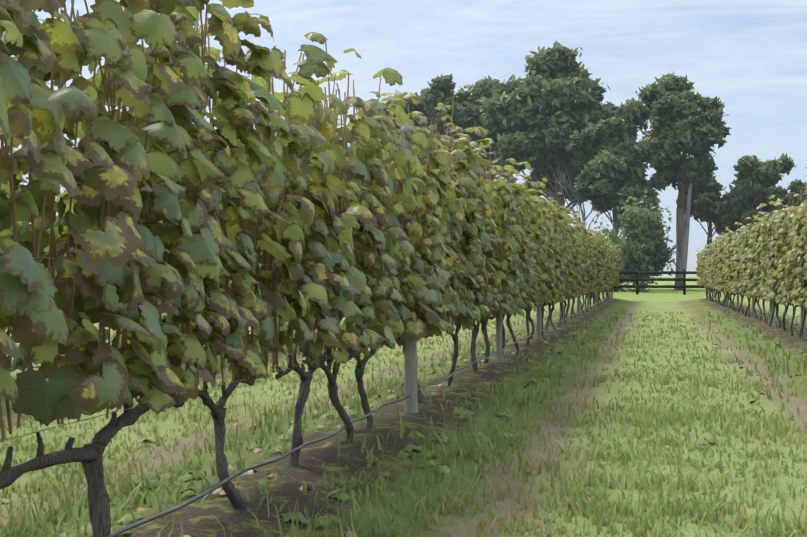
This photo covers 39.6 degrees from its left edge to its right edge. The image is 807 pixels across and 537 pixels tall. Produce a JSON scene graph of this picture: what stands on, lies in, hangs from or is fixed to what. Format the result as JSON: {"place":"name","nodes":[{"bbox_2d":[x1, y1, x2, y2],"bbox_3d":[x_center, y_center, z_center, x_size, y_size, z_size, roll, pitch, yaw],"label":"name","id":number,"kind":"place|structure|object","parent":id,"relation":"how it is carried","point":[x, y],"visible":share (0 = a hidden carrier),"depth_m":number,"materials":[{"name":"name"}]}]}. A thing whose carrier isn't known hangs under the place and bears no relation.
{"place":"outdoors","nodes":[
{"label":"outdoors","id":0,"kind":"place"},
{"bbox_2d":[0,277,806,536],"bbox_3d":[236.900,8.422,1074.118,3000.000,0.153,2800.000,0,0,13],"label":"ground","id":1,"kind":"structure","parent":0,"point":[197,521],"depth_m":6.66,"materials":[{"name":"green plant"}]},
{"bbox_2d":[0,143,312,361],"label":"vine row","id":2,"kind":"object","parent":1,"relation":"on","point":[22,179],"depth_m":9.42,"materials":[{"name":"green plant"}]},
{"bbox_2d":[0,77,612,536],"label":"trellis","id":3,"kind":"object","parent":1,"relation":"on","point":[410,355],"visible":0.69,"depth_m":7.18,"materials":[{"name":"grey wood"}]},
{"bbox_2d":[0,0,620,536],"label":"vine row","id":4,"kind":"object","parent":1,"relation":"on","point":[236,196],"visible":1,"depth_m":3.67,"materials":[{"name":"green plant"}]},
{"bbox_2d":[377,87,434,160],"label":"gum tree","id":5,"kind":"object","parent":1,"relation":"on","point":[419,107],"visible":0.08,"depth_m":88.86,"materials":[{"name":"green plant"}]},
{"bbox_2d":[228,212,632,291],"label":"shrub line","id":6,"kind":"object","parent":1,"relation":"on","point":[613,237],"depth_m":71.81,"materials":[{"name":"green plant"}]},
{"bbox_2d":[399,73,486,171],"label":"gum tree","id":7,"kind":"object","parent":1,"relation":"on","point":[442,88],"visible":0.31,"depth_m":86.22,"materials":[{"name":"green plant"}]},
{"bbox_2d":[463,75,504,181],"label":"gum tree","id":8,"kind":"object","parent":1,"relation":"on","point":[483,88],"visible":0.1,"depth_m":92.06,"materials":[{"name":"green plant"}]},
{"bbox_2d":[473,41,650,213],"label":"gum tree","id":9,"kind":"object","parent":1,"relation":"on","point":[543,111],"visible":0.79,"depth_m":81.79,"materials":[{"name":"green plant"}]},
{"bbox_2d":[544,157,607,230],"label":"bare tree","id":10,"kind":"object","parent":1,"relation":"on","point":[574,197],"visible":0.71,"depth_m":78.34,"materials":[{"name":"grey wood"}]},
{"bbox_2d":[566,116,674,249],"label":"gum tree","id":11,"kind":"object","parent":1,"relation":"on","point":[608,155],"visible":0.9,"depth_m":75.96,"materials":[{"name":"green plant"}]},
{"bbox_2d":[614,193,679,291],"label":"dark tree behind fence","id":12,"kind":"object","parent":1,"relation":"on","point":[642,245],"visible":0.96,"depth_m":65.82,"materials":[{"name":"green plant"}]},
{"bbox_2d":[613,269,733,294],"bbox_3d":[12.241,0.744,58.697,81.730,1.468,0.200,0,0,13],"label":"rail fence","id":13,"kind":"object","parent":1,"relation":"on","point":[637,279],"visible":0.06,"depth_m":58.36,"materials":[{"name":"paint"}]},
{"bbox_2d":[635,70,731,289],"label":"tall gum tree","id":14,"kind":"object","parent":1,"relation":"on","point":[684,119],"visible":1,"depth_m":75.63,"materials":[{"name":"green plant"}]},
{"bbox_2d":[676,183,691,289],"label":"tree trunk","id":15,"kind":"object","parent":1,"relation":"on","point":[683,259],"visible":0.65,"depth_m":76.01,"materials":[{"name":"grey wood"}]},
{"bbox_2d":[676,172,741,289],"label":"gum tree","id":16,"kind":"object","parent":1,"relation":"on","point":[706,198],"visible":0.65,"depth_m":80.20,"materials":[{"name":"green plant"}]},
{"bbox_2d":[696,185,806,338],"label":"vine row","id":17,"kind":"object","parent":1,"relation":"on","point":[770,258],"visible":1,"depth_m":18.39,"materials":[{"name":"green plant"}]},
{"bbox_2d":[713,153,799,231],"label":"gum tree","id":18,"kind":"object","parent":1,"relation":"on","point":[756,181],"visible":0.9,"depth_m":75.52,"materials":[{"name":"green plant"}]},
{"bbox_2d":[707,211,806,337],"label":"trellis","id":19,"kind":"object","parent":1,"relation":"on","point":[771,312],"visible":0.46,"depth_m":19.89,"materials":[{"name":"grey wood"}]},
{"bbox_2d":[787,167,806,205],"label":"gum tree","id":20,"kind":"object","parent":1,"relation":"on","point":[796,186],"visible":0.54,"depth_m":80.44,"materials":[{"name":"green plant"}]},
{"bbox_2d":[0,0,806,276],"label":"sky","id":21,"kind":"structure","parent":0,"point":[751,55],"materials":[{"name":"blue"}]}
]}

